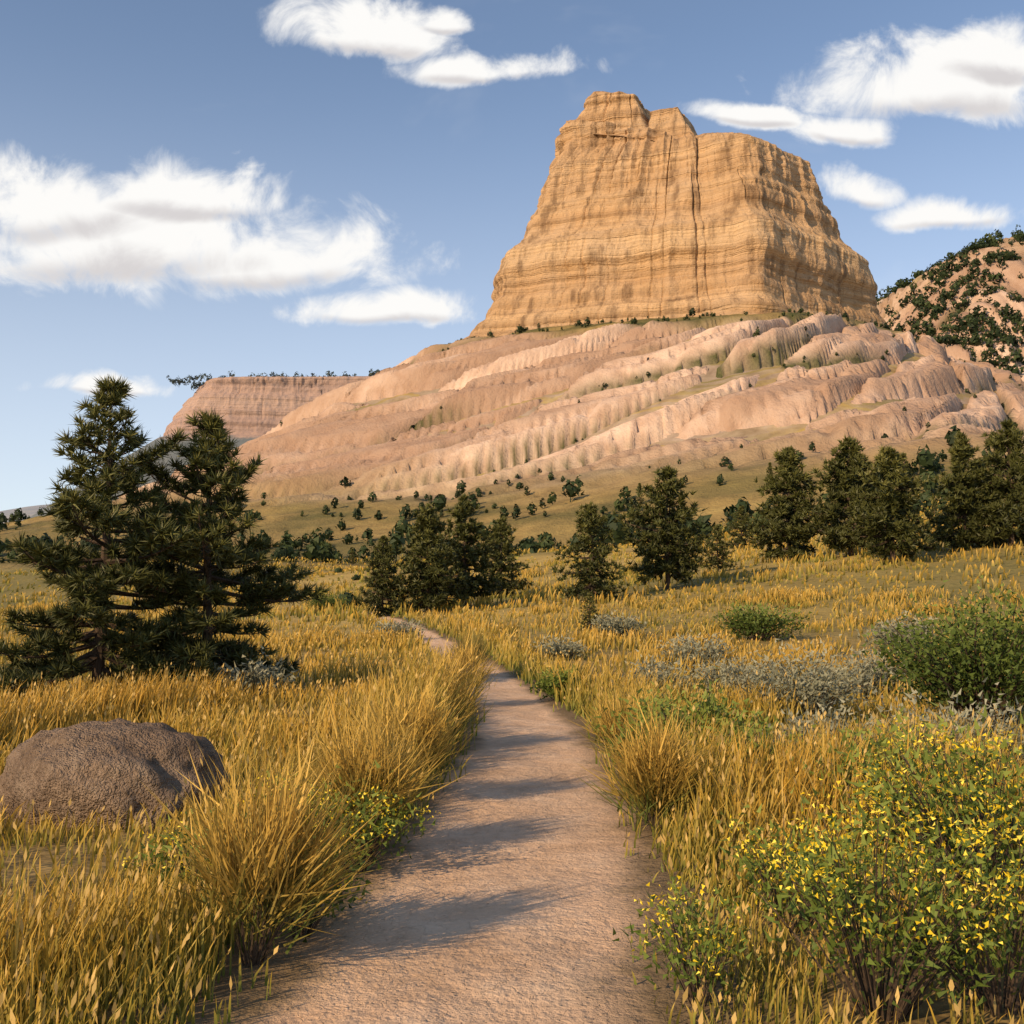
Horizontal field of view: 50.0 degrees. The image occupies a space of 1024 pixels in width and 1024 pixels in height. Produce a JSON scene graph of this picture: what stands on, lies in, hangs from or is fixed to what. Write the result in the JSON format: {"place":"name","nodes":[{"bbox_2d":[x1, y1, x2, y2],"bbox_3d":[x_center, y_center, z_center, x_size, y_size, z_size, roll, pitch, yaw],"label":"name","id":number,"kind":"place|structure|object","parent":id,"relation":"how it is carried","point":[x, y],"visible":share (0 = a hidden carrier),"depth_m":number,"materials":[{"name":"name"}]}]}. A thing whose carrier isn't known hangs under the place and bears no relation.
{"place":"outdoors","nodes":[
{"label":"outdoors","id":0,"kind":"place"},
{"bbox_2d":[30,376,370,517],"bbox_3d":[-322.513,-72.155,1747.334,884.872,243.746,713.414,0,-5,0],"label":"distant mesa","id":1,"kind":"structure","parent":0,"point":[251,407],"depth_m":1621.85,"materials":[{"name":"beige stone"}]},
{"bbox_2d":[166,369,379,390],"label":"trees","id":2,"kind":"object","parent":1,"relation":"on","point":[198,383],"visible":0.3,"depth_m":1657.70,"materials":[{"name":"green plant"}]},
{"bbox_2d":[119,610,765,1023],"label":"trail path","id":3,"kind":"structure","parent":0,"point":[513,888],"depth_m":5.83,"materials":[{"name":"beige soil"}]},
{"bbox_2d":[256,814,374,941],"bbox_3d":[-1.029,1.848,5.562,0.706,0.623,0.866,0,-5,0],"label":"tussock","id":4,"kind":"object","parent":3,"relation":"on","point":[315,924],"visible":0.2,"depth_m":5.51,"materials":[{"name":"yellow plant"}]},
{"bbox_2d":[379,631,512,734],"bbox_3d":[-0.822,2.050,12.711,1.416,1.475,1.577,-4,-7,35],"label":"tussock","id":5,"kind":"object","parent":3,"relation":"on","point":[466,693],"visible":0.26,"depth_m":12.79,"materials":[{"name":"yellow plant"}]},
{"bbox_2d":[448,626,499,676],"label":"tussock","id":6,"kind":"object","parent":3,"relation":"on","point":[481,642],"visible":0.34,"depth_m":26.24,"materials":[{"name":"yellow plant"}]},
{"bbox_2d":[0,255,1023,1023],"bbox_3d":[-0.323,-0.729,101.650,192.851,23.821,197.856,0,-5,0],"label":"grass field","id":7,"kind":"structure","parent":0,"point":[108,954],"depth_m":8.64,"materials":[{"name":"yellow plant"}]},
{"bbox_2d":[0,374,223,696],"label":"pine","id":8,"kind":"object","parent":7,"relation":"on","point":[94,605],"visible":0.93,"depth_m":19.30,"materials":[{"name":"green plant"}]},
{"bbox_2d":[0,718,229,828],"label":"boulder","id":9,"kind":"object","parent":7,"relation":"on","point":[87,767],"visible":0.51,"depth_m":8.23,"materials":[{"name":"stone"}]},
{"bbox_2d":[122,803,254,908],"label":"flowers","id":10,"kind":"object","parent":7,"relation":"on","point":[166,848],"visible":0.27,"depth_m":5.91,"materials":[{"name":"green plant"}]},
{"bbox_2d":[80,406,332,688],"bbox_3d":[-6.074,1.034,21.198,4.259,6.273,4.283,-3,-6,30],"label":"pine","id":11,"kind":"object","parent":7,"relation":"on","point":[210,545],"visible":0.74,"depth_m":20.86,"materials":[{"name":"green plant"}]},
{"bbox_2d":[201,645,299,698],"bbox_3d":[-4.807,3.018,20.149,1.915,1.172,1.806,3,-6,-28],"label":"sage","id":12,"kind":"object","parent":7,"relation":"on","point":[259,674],"visible":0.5,"depth_m":19.91,"materials":[{"name":"grey plant"}]},
{"bbox_2d":[141,718,390,967],"bbox_3d":[-1.139,1.530,5.110,1.170,1.175,1.277,0,-5,0],"label":"tussock","id":13,"kind":"object","parent":7,"relation":"on","point":[276,867],"visible":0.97,"depth_m":4.99,"materials":[{"name":"yellow plant"}]},
{"bbox_2d":[226,768,353,831],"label":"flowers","id":14,"kind":"object","parent":7,"relation":"on","point":[279,791],"visible":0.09,"depth_m":7.21,"materials":[{"name":"green plant"}]},
{"bbox_2d":[302,592,350,609],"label":"shrub","id":15,"kind":"object","parent":7,"relation":"on","point":[330,599],"visible":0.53,"depth_m":71.48,"materials":[{"name":"green plant"}]},
{"bbox_2d":[270,759,440,880],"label":"flowers","id":16,"kind":"object","parent":7,"relation":"on","point":[366,834],"visible":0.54,"depth_m":6.77,"materials":[{"name":"green plant"}]},
{"bbox_2d":[261,677,470,853],"bbox_3d":[-0.910,1.676,7.323,1.341,1.267,1.256,-4,-7,36],"label":"tussock","id":17,"kind":"object","parent":7,"relation":"on","point":[349,768],"visible":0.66,"depth_m":7.21,"materials":[{"name":"yellow plant"}]},
{"bbox_2d":[354,535,412,617],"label":"pine","id":18,"kind":"object","parent":7,"relation":"on","point":[380,576],"visible":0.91,"depth_m":59.41,"materials":[{"name":"green plant"}]},
{"bbox_2d":[372,617,425,637],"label":"sage","id":19,"kind":"object","parent":7,"relation":"on","point":[401,625],"visible":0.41,"depth_m":41.68,"materials":[{"name":"grey plant"}]},
{"bbox_2d":[330,657,495,801],"bbox_3d":[-0.835,1.803,9.281,1.460,1.359,1.331,0,-5,0],"label":"tussock","id":20,"kind":"object","parent":7,"relation":"on","point":[425,721],"visible":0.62,"depth_m":9.17,"materials":[{"name":"yellow plant"}]},
{"bbox_2d":[375,503,478,613],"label":"pine","id":21,"kind":"object","parent":7,"relation":"on","point":[429,584],"visible":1,"depth_m":59.07,"materials":[{"name":"green plant"}]},
{"bbox_2d":[427,631,504,696],"bbox_3d":[-0.788,2.590,18.435,1.633,1.416,1.557,0,-5,0],"label":"tussock","id":22,"kind":"object","parent":7,"relation":"on","point":[470,653],"visible":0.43,"depth_m":18.37,"materials":[{"name":"yellow plant"}]},
{"bbox_2d":[438,492,507,605],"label":"pine","id":23,"kind":"object","parent":7,"relation":"on","point":[463,528],"visible":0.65,"depth_m":63.10,"materials":[{"name":"green plant"}]},
{"bbox_2d":[46,516,957,609],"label":"field shrubs","id":24,"kind":"object","parent":7,"relation":"on","point":[350,596],"visible":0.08,"depth_m":75.62,"materials":[{"name":"green plant"}]},
{"bbox_2d":[477,514,535,597],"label":"pine","id":25,"kind":"object","parent":7,"relation":"on","point":[503,529],"visible":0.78,"depth_m":74.51,"materials":[{"name":"green plant"}]},
{"bbox_2d":[526,664,588,699],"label":"shrub","id":26,"kind":"object","parent":7,"relation":"on","point":[542,683],"visible":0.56,"depth_m":19.37,"materials":[{"name":"green plant"}]},
{"bbox_2d":[530,635,591,659],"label":"sage","id":27,"kind":"object","parent":7,"relation":"on","point":[563,648],"visible":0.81,"depth_m":31.77,"materials":[{"name":"grey plant"}]},
{"bbox_2d":[577,593,605,633],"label":"pine sapling","id":28,"kind":"object","parent":7,"relation":"on","point":[592,607],"visible":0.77,"depth_m":40.33,"materials":[{"name":"green plant"}]},
{"bbox_2d":[551,501,632,599],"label":"pine","id":29,"kind":"object","parent":7,"relation":"on","point":[589,521],"visible":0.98,"depth_m":58.27,"materials":[{"name":"green plant"}]},
{"bbox_2d":[590,610,646,636],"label":"sage","id":30,"kind":"object","parent":7,"relation":"on","point":[616,623],"visible":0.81,"depth_m":39.47,"materials":[{"name":"grey plant"}]},
{"bbox_2d":[564,670,683,763],"bbox_3d":[1.137,2.099,11.152,1.329,1.090,1.436,0,-5,0],"label":"tussock","id":31,"kind":"object","parent":7,"relation":"on","point":[609,717],"visible":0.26,"depth_m":11.09,"materials":[{"name":"yellow plant"}]},
{"bbox_2d":[592,691,690,741],"bbox_3d":[1.523,2.334,11.889,1.150,0.762,1.056,-4,-7,38],"label":"green forb","id":32,"kind":"object","parent":7,"relation":"on","point":[675,700],"visible":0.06,"depth_m":11.90,"materials":[{"name":"green plant"}]},
{"bbox_2d":[573,678,732,831],"bbox_3d":[1.024,1.780,7.960,1.218,1.156,1.144,-2,-6,23],"label":"tussock","id":33,"kind":"object","parent":7,"relation":"on","point":[651,774],"visible":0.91,"depth_m":7.86,"materials":[{"name":"yellow plant"}]},
{"bbox_2d":[612,649,701,695],"bbox_3d":[2.635,2.961,19.341,1.613,1.087,1.381,2,-6,-22],"label":"sage","id":34,"kind":"object","parent":7,"relation":"on","point":[666,673],"visible":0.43,"depth_m":19.27,"materials":[{"name":"grey plant"}]},
{"bbox_2d":[612,462,714,588],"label":"pine","id":35,"kind":"object","parent":7,"relation":"on","point":[676,551],"visible":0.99,"depth_m":62.95,"materials":[{"name":"green plant"}]},
{"bbox_2d":[594,666,772,771],"bbox_3d":[1.542,2.010,10.110,1.354,1.195,1.661,5,-8,-44],"label":"green forb","id":36,"kind":"object","parent":7,"relation":"on","point":[709,705],"visible":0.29,"depth_m":9.93,"materials":[{"name":"green plant"}]},
{"bbox_2d":[612,863,766,1008],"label":"flowers","id":37,"kind":"object","parent":7,"relation":"on","point":[679,956],"visible":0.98,"depth_m":4.52,"materials":[{"name":"green plant"}]},
{"bbox_2d":[655,628,737,673],"bbox_3d":[4.523,3.383,26.388,2.092,1.217,2.138,0,-5,0],"label":"sage","id":38,"kind":"object","parent":7,"relation":"on","point":[686,649],"visible":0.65,"depth_m":26.27,"materials":[{"name":"grey plant"}]},
{"bbox_2d":[694,524,736,571],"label":"pine","id":39,"kind":"object","parent":7,"relation":"on","point":[722,549],"visible":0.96,"depth_m":72.93,"materials":[{"name":"green plant"}]},
{"bbox_2d":[687,653,783,701],"bbox_3d":[3.840,2.896,18.816,1.659,0.925,1.542,-1,-6,15],"label":"sage","id":40,"kind":"object","parent":7,"relation":"on","point":[713,676],"visible":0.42,"depth_m":18.72,"materials":[{"name":"grey plant"}]},
{"bbox_2d":[722,505,756,548],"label":"pine","id":41,"kind":"object","parent":7,"relation":"on","point":[741,535],"visible":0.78,"depth_m":102.03,"materials":[{"name":"green plant"}]},
{"bbox_2d":[676,701,820,791],"bbox_3d":[2.003,2.031,9.277,1.202,0.876,1.221,-4,-7,36],"label":"green forb","id":42,"kind":"object","parent":7,"relation":"on","point":[759,730],"visible":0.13,"depth_m":9.13,"materials":[{"name":"green plant"}]},
{"bbox_2d":[711,599,812,641],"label":"green bush","id":43,"kind":"object","parent":7,"relation":"on","point":[747,624],"visible":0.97,"depth_m":36.91,"materials":[{"name":"green plant"}]},
{"bbox_2d":[738,445,838,560],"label":"pine","id":44,"kind":"object","parent":7,"relation":"on","point":[788,509],"visible":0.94,"depth_m":76.47,"materials":[{"name":"green plant"}]},
{"bbox_2d":[716,786,874,945],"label":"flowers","id":45,"kind":"object","parent":7,"relation":"on","point":[762,866],"visible":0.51,"depth_m":5.47,"materials":[{"name":"green plant"}]},
{"bbox_2d":[719,633,892,722],"bbox_3d":[3.894,2.344,15.116,2.266,1.377,2.507,0,-5,0],"label":"sage","id":46,"kind":"object","parent":7,"relation":"on","point":[812,691],"visible":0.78,"depth_m":14.80,"materials":[{"name":"grey plant"}]},
{"bbox_2d":[753,695,884,748],"bbox_3d":[3.004,2.198,10.805,1.256,0.785,1.339,-3,-6,31],"label":"sage","id":47,"kind":"object","parent":7,"relation":"on","point":[797,718],"visible":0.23,"depth_m":10.68,"materials":[{"name":"grey plant"}]},
{"bbox_2d":[792,435,885,555],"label":"pine","id":48,"kind":"object","parent":7,"relation":"on","point":[841,472],"visible":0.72,"depth_m":73.38,"materials":[{"name":"green plant"}]},
{"bbox_2d":[715,751,1023,1023],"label":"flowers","id":49,"kind":"object","parent":7,"relation":"on","point":[863,969],"visible":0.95,"depth_m":4.26,"materials":[{"name":"green plant"}]},
{"bbox_2d":[832,645,913,700],"bbox_3d":[6.242,2.811,19.113,1.994,1.159,1.790,0,-5,0],"label":"sage","id":50,"kind":"object","parent":7,"relation":"on","point":[863,666],"visible":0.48,"depth_m":18.94,"materials":[{"name":"grey plant"}]},
{"bbox_2d":[791,713,966,829],"bbox_3d":[2.648,1.952,7.900,1.290,1.006,1.271,0,-5,0],"label":"green forb","id":51,"kind":"object","parent":7,"relation":"on","point":[879,758],"visible":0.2,"depth_m":7.87,"materials":[{"name":"green plant"}]},
{"bbox_2d":[838,445,951,563],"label":"pine","id":52,"kind":"object","parent":7,"relation":"on","point":[893,521],"visible":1,"depth_m":64.97,"materials":[{"name":"green plant"}]},
{"bbox_2d":[856,606,942,653],"bbox_3d":[11.343,3.524,31.685,2.516,1.641,2.725,-5,-7,43],"label":"sage","id":53,"kind":"object","parent":7,"relation":"on","point":[880,635],"visible":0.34,"depth_m":31.49,"materials":[{"name":"grey plant"}]},
{"bbox_2d":[826,696,1023,916],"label":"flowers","id":54,"kind":"object","parent":7,"relation":"on","point":[967,803],"visible":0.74,"depth_m":5.89,"materials":[{"name":"green plant"}]},
{"bbox_2d":[837,677,1023,777],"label":"sage","id":55,"kind":"object","parent":7,"relation":"on","point":[964,713],"visible":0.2,"depth_m":9.44,"materials":[{"name":"grey plant"}]},
{"bbox_2d":[844,790,1023,1018],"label":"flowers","id":56,"kind":"object","parent":7,"relation":"on","point":[1008,992],"visible":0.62,"depth_m":4.37,"materials":[{"name":"green plant"}]},
{"bbox_2d":[929,499,939,513],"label":"pine","id":57,"kind":"object","parent":7,"relation":"on","point":[934,502],"visible":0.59,"depth_m":122.75,"materials":[{"name":"green plant"}]},
{"bbox_2d":[852,574,1023,726],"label":"green bush","id":58,"kind":"object","parent":7,"relation":"on","point":[1000,659],"visible":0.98,"depth_m":15.17,"materials":[{"name":"green plant"}]},
{"bbox_2d":[920,431,1014,550],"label":"pine","id":59,"kind":"object","parent":7,"relation":"on","point":[961,484],"visible":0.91,"depth_m":68.58,"materials":[{"name":"green plant"}]},
{"bbox_2d":[966,417,1023,545],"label":"pine","id":60,"kind":"object","parent":7,"relation":"on","point":[1012,468],"visible":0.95,"depth_m":67.76,"materials":[{"name":"green plant"}]},
{"bbox_2d":[0,237,1023,569],"bbox_3d":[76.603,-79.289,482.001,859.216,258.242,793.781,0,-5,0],"label":"rocky slope","id":61,"kind":"structure","parent":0,"point":[314,451],"depth_m":338.52,"materials":[{"name":"beige stone"}]},
{"bbox_2d":[328,542,335,562],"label":"pine","id":62,"kind":"object","parent":61,"relation":"on","point":[330,544],"visible":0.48,"depth_m":202.73,"materials":[{"name":"green plant"}]},
{"bbox_2d":[347,549,354,563],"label":"pine","id":63,"kind":"object","parent":61,"relation":"on","point":[352,557],"visible":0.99,"depth_m":194.83,"materials":[{"name":"green plant"}]},
{"bbox_2d":[0,267,1020,563],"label":"distant trees","id":64,"kind":"object","parent":61,"relation":"on","point":[318,547],"visible":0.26,"depth_m":237.86,"materials":[{"name":"green plant"}]},
{"bbox_2d":[633,483,645,503],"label":"pine","id":65,"kind":"object","parent":61,"relation":"on","point":[640,486],"visible":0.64,"depth_m":234.21,"materials":[{"name":"green plant"}]},
{"bbox_2d":[765,462,773,484],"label":"pine","id":66,"kind":"object","parent":61,"relation":"on","point":[769,469],"visible":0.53,"depth_m":234.76,"materials":[{"name":"green plant"}]},
{"bbox_2d":[902,452,910,476],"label":"pine","id":67,"kind":"object","parent":61,"relation":"on","point":[905,461],"visible":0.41,"depth_m":210.35,"materials":[{"name":"green plant"}]},
{"bbox_2d":[876,225,1023,376],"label":"ridge trees","id":68,"kind":"object","parent":61,"relation":"on","point":[972,320],"visible":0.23,"depth_m":666.07,"materials":[{"name":"green plant"}]},
{"bbox_2d":[0,0,1023,510],"label":"sky","id":69,"kind":"structure","parent":0,"point":[215,188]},
{"bbox_2d":[462,120,885,339],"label":"butte","id":70,"kind":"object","parent":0,"point":[619,228],"depth_m":448.82,"materials":[{"name":"beige stone"}]},
{"bbox_2d":[576,91,651,139],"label":"rock outcrop","id":71,"kind":"object","parent":70,"relation":"on","point":[620,107],"visible":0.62,"depth_m":483.65,"materials":[{"name":"beige stone"}]},
{"bbox_2d":[649,107,696,140],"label":"rock outcrop","id":72,"kind":"object","parent":70,"relation":"on","point":[674,121],"visible":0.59,"depth_m":473.93,"materials":[{"name":"beige stone"}]}
]}

